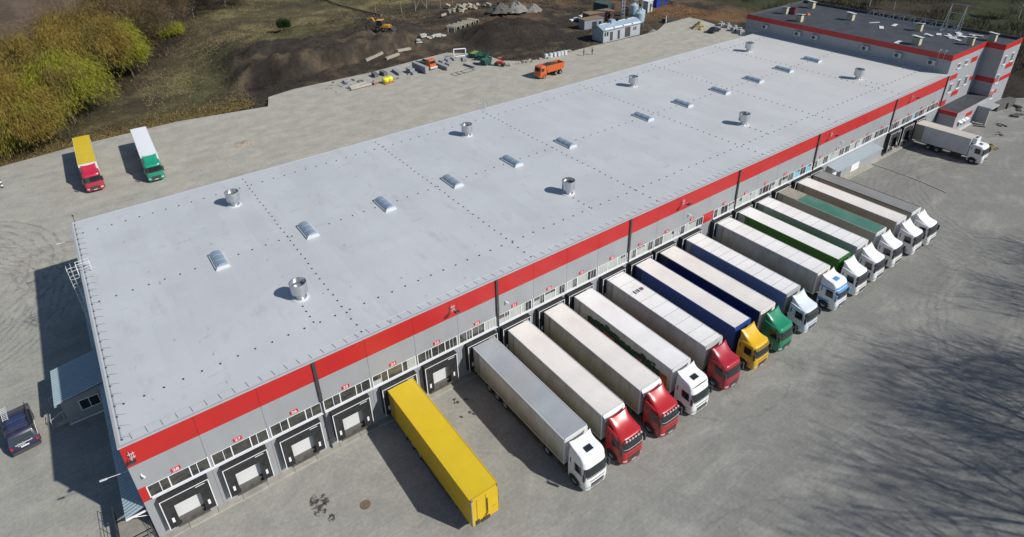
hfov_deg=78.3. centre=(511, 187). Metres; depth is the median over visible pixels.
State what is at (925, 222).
articulated lorry
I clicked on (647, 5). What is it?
control cabin
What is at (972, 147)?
lorry
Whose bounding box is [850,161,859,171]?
door
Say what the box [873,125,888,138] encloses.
window
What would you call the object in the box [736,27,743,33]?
paver block
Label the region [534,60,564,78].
dump truck
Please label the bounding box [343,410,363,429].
dock door
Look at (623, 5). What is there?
flue stack
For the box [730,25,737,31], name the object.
paver block
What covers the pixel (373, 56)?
concrete beam
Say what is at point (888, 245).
articulated lorry
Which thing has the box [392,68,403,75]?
paver stack
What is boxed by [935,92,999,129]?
entrance block
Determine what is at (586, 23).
site cabin
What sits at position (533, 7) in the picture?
gravel heap
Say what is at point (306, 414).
window
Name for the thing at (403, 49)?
concrete beam
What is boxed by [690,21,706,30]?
sand heap
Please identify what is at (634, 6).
silo
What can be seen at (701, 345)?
articulated lorry
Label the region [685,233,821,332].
articulated lorry
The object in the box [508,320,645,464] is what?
articulated lorry
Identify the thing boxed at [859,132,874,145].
window
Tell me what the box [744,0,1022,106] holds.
office block
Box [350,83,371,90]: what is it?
concrete pipe
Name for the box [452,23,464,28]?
concrete channel
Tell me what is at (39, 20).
bare tree
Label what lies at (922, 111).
window
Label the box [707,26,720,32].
car
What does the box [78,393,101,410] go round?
window
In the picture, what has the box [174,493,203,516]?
dock door
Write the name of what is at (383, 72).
paver stack
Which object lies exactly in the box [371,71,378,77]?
paver stack
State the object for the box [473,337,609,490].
articulated lorry
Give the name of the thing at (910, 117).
window
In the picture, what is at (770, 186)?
window
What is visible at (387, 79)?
yellow bags
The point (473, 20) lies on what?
concrete channel
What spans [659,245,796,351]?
articulated lorry
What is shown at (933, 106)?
window
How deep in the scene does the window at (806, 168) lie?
88.86 m
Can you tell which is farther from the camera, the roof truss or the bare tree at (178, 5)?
the bare tree at (178, 5)
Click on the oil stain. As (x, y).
(321, 505)
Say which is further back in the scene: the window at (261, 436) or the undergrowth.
the undergrowth
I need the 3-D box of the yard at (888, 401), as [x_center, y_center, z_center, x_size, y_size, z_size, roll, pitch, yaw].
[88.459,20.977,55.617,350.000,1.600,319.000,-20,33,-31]
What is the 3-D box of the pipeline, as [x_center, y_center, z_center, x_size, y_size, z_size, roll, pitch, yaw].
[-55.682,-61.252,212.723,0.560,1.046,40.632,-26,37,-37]
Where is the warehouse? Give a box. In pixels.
[56,32,949,536]
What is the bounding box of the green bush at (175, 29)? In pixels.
[155,18,190,39]
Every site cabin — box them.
[578,15,603,29]
[582,8,614,20]
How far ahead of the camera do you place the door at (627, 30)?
171.44 m
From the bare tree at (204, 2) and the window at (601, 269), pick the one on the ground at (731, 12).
the bare tree at (204, 2)
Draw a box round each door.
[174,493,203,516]
[235,463,261,484]
[291,435,315,456]
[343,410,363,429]
[433,365,450,383]
[625,26,630,36]
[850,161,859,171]
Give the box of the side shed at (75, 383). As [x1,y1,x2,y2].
[48,349,103,427]
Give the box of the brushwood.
[742,0,1023,73]
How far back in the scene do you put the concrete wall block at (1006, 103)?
120.38 m
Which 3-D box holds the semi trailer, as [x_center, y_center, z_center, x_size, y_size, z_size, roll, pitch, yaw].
[-5.914,21.851,52.318,2.536,4.040,13.675,-20,33,-31]
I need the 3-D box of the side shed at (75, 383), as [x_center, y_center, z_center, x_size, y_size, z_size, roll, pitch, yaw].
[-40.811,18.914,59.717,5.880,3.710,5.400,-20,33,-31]
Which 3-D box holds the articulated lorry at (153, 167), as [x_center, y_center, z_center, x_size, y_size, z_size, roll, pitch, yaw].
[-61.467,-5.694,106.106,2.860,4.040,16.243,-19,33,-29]
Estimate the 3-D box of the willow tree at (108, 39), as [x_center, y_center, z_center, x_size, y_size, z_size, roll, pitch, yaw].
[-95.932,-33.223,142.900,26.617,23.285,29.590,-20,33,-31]
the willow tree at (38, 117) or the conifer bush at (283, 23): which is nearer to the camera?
the willow tree at (38, 117)
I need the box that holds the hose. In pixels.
[873,164,945,192]
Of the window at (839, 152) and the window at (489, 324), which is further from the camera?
the window at (839, 152)
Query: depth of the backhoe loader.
165.16 m
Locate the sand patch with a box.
[230,139,256,147]
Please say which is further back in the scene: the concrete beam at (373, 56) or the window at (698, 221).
the concrete beam at (373, 56)
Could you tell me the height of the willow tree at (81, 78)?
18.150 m
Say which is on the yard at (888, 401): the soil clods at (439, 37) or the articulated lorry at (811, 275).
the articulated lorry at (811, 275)
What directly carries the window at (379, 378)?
in the warehouse
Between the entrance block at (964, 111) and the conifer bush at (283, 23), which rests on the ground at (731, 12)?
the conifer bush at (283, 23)
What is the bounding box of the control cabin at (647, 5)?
[643,0,653,12]
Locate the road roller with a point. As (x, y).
(501, 63)
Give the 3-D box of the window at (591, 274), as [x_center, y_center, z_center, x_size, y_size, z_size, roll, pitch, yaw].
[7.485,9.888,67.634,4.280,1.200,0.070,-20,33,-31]
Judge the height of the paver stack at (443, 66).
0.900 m
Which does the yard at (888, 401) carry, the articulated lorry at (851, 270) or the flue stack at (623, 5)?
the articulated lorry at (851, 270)
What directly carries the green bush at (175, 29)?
on the ground at (731, 12)
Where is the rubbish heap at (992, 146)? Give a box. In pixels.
[989,144,998,150]
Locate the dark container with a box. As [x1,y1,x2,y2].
[593,0,614,9]
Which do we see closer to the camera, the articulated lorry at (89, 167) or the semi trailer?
the semi trailer
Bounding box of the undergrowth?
[0,19,206,166]
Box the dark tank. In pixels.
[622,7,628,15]
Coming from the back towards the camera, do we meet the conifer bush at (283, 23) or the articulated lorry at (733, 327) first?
the conifer bush at (283, 23)
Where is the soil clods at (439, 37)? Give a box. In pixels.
[185,0,718,106]
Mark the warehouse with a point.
(254, 332)
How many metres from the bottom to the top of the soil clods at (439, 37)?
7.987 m
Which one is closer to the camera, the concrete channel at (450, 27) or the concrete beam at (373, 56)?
the concrete beam at (373, 56)
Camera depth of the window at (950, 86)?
111.34 m
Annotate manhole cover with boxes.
[360,500,370,509]
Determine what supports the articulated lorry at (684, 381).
on the yard at (888, 401)
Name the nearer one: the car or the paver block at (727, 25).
the car
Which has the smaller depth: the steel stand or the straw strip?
the straw strip
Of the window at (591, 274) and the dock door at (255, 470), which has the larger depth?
the window at (591, 274)
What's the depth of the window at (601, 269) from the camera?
69.89 m
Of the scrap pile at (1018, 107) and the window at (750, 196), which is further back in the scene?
the scrap pile at (1018, 107)
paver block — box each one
[724,23,731,27]
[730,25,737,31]
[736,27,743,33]
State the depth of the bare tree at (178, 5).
181.51 m
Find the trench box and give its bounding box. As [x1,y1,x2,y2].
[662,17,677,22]
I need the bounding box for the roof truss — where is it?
[864,8,959,31]
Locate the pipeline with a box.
[325,0,381,15]
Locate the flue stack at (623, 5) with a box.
[619,0,625,19]
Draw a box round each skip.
[468,49,480,57]
[478,52,488,59]
[480,56,491,64]
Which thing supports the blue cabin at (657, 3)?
on the ground at (731, 12)
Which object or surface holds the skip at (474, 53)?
on the yard at (888, 401)
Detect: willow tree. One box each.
[0,16,77,90]
[0,53,27,114]
[0,65,84,159]
[4,35,131,130]
[10,41,95,104]
[23,0,153,86]
[94,17,153,78]
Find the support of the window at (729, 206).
in the warehouse
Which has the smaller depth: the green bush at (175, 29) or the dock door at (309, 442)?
the dock door at (309, 442)
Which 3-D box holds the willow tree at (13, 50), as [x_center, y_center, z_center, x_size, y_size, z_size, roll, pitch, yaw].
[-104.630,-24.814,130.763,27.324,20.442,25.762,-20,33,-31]
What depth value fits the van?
55.28 m
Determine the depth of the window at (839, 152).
93.30 m
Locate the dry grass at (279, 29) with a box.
[126,0,434,124]
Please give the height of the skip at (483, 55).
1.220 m
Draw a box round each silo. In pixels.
[629,0,638,17]
[635,0,644,24]
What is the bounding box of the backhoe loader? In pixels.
[365,17,396,31]
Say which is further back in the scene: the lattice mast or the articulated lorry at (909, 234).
the lattice mast
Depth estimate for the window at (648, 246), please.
72.20 m
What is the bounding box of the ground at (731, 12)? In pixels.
[0,0,1023,164]
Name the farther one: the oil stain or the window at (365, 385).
the window at (365, 385)
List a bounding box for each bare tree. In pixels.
[3,0,94,60]
[45,0,179,48]
[125,0,200,38]
[171,0,220,17]
[198,0,251,10]
[1015,0,1023,18]
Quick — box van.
[0,402,41,455]
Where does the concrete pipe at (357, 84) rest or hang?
on the yard at (888, 401)
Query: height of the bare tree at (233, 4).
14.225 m
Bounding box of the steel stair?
[111,506,156,536]
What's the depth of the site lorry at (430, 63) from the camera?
149.54 m
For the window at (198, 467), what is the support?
in the warehouse
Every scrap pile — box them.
[997,122,1010,126]
[1010,113,1023,117]
[1014,104,1022,111]
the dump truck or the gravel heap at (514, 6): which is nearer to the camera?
the dump truck
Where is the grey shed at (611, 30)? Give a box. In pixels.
[591,17,641,42]
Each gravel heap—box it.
[486,2,511,13]
[507,0,527,12]
[525,2,542,12]
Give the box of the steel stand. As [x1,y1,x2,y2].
[453,48,465,56]
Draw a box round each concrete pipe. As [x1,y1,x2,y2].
[348,81,365,88]
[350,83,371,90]
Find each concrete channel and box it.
[447,24,459,30]
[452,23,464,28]
[457,22,468,26]
[461,20,473,25]
[467,18,478,23]
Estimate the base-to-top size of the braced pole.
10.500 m
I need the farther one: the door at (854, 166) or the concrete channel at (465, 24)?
the concrete channel at (465, 24)
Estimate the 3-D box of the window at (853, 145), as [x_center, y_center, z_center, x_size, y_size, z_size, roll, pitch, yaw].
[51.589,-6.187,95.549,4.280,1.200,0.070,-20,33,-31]
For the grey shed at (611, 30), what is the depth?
169.56 m
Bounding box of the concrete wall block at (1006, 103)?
[993,97,1016,111]
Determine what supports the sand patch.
on the yard at (888, 401)
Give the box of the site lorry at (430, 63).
[416,58,437,68]
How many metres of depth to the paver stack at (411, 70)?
147.27 m
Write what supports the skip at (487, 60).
on the yard at (888, 401)
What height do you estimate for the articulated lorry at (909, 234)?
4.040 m
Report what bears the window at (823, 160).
in the warehouse
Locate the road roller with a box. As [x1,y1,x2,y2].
[494,57,505,66]
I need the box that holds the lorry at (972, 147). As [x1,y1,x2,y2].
[912,120,990,163]
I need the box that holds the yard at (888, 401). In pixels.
[0,17,1023,536]
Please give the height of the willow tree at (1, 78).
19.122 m
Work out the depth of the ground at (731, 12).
169.25 m
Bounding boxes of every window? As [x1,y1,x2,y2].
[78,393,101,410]
[146,457,211,497]
[210,428,269,465]
[269,402,322,436]
[323,378,370,410]
[371,356,415,386]
[417,336,457,364]
[458,317,495,344]
[497,299,531,324]
[533,283,564,307]
[566,268,596,290]
[597,253,625,275]
[626,240,653,261]
[653,228,678,247]
[679,216,703,234]
[712,200,734,218]
[735,190,755,207]
[755,181,775,197]
[774,172,793,187]
[793,163,811,178]
[811,155,828,169]
[827,147,844,161]
[843,140,859,153]
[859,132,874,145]
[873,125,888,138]
[887,119,901,131]
[901,113,914,124]
[913,107,926,118]
[926,101,938,112]
[947,83,952,93]
[962,75,968,85]
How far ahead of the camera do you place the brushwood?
179.45 m
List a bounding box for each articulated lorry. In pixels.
[72,135,104,191]
[130,126,164,180]
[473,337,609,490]
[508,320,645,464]
[544,302,682,436]
[574,288,712,414]
[606,271,744,389]
[634,258,772,369]
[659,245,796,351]
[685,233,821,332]
[715,217,850,309]
[737,206,870,294]
[756,197,887,280]
[776,187,905,266]
[796,178,925,254]
[812,171,939,244]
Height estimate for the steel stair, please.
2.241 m
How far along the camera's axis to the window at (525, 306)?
63.09 m
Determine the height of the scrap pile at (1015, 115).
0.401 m
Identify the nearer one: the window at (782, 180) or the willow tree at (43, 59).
the window at (782, 180)
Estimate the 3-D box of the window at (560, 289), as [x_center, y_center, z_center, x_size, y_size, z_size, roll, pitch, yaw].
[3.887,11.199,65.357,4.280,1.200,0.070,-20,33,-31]
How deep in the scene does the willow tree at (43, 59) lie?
131.95 m
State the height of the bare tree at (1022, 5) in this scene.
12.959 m
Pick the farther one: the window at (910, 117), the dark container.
the dark container
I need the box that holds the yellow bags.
[382,76,392,82]
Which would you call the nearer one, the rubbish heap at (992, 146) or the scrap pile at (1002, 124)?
the rubbish heap at (992, 146)
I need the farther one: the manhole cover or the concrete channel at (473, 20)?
the concrete channel at (473, 20)
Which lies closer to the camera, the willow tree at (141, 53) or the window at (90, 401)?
the window at (90, 401)
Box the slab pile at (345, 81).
[338,79,351,86]
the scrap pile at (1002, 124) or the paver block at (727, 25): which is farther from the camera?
the paver block at (727, 25)
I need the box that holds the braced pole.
[414,0,426,11]
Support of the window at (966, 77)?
in the office block at (981, 65)
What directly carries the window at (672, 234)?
in the warehouse
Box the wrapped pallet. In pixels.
[788,6,797,14]
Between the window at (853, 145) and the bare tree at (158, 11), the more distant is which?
the bare tree at (158, 11)
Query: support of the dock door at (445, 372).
in the warehouse
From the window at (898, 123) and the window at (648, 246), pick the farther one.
the window at (898, 123)
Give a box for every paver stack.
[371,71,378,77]
[379,70,387,75]
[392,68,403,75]
[406,67,416,74]
[412,61,428,73]
[435,61,450,70]
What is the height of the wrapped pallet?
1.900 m
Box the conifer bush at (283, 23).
[274,17,291,29]
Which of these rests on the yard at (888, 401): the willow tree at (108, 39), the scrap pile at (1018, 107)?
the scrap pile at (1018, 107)
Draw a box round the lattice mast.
[940,3,969,31]
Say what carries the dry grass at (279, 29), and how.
on the ground at (731, 12)
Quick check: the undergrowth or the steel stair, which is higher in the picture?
the undergrowth
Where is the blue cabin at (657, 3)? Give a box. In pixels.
[653,0,667,7]
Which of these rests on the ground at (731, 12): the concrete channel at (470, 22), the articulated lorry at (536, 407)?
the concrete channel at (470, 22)
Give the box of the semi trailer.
[388,378,499,527]
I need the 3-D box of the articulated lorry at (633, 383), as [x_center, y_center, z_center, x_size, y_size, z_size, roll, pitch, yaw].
[9.129,17.149,60.384,2.860,4.040,16.243,-20,33,-31]
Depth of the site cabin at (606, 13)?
187.49 m
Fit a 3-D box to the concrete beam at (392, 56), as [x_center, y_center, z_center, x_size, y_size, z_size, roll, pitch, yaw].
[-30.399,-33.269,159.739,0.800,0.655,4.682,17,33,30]
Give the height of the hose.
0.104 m
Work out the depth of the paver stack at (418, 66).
148.25 m
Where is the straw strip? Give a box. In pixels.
[0,95,254,165]
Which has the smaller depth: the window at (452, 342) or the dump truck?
the window at (452, 342)
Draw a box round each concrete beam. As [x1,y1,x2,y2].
[365,51,382,61]
[385,53,399,59]
[396,47,410,51]
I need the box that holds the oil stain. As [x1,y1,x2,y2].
[309,494,334,521]
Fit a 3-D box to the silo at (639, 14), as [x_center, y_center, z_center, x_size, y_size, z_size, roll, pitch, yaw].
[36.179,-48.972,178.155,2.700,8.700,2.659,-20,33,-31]
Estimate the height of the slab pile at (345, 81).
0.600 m
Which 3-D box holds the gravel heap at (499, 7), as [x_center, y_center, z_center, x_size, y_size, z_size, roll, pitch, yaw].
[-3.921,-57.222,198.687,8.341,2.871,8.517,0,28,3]
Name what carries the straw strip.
on the ground at (731, 12)

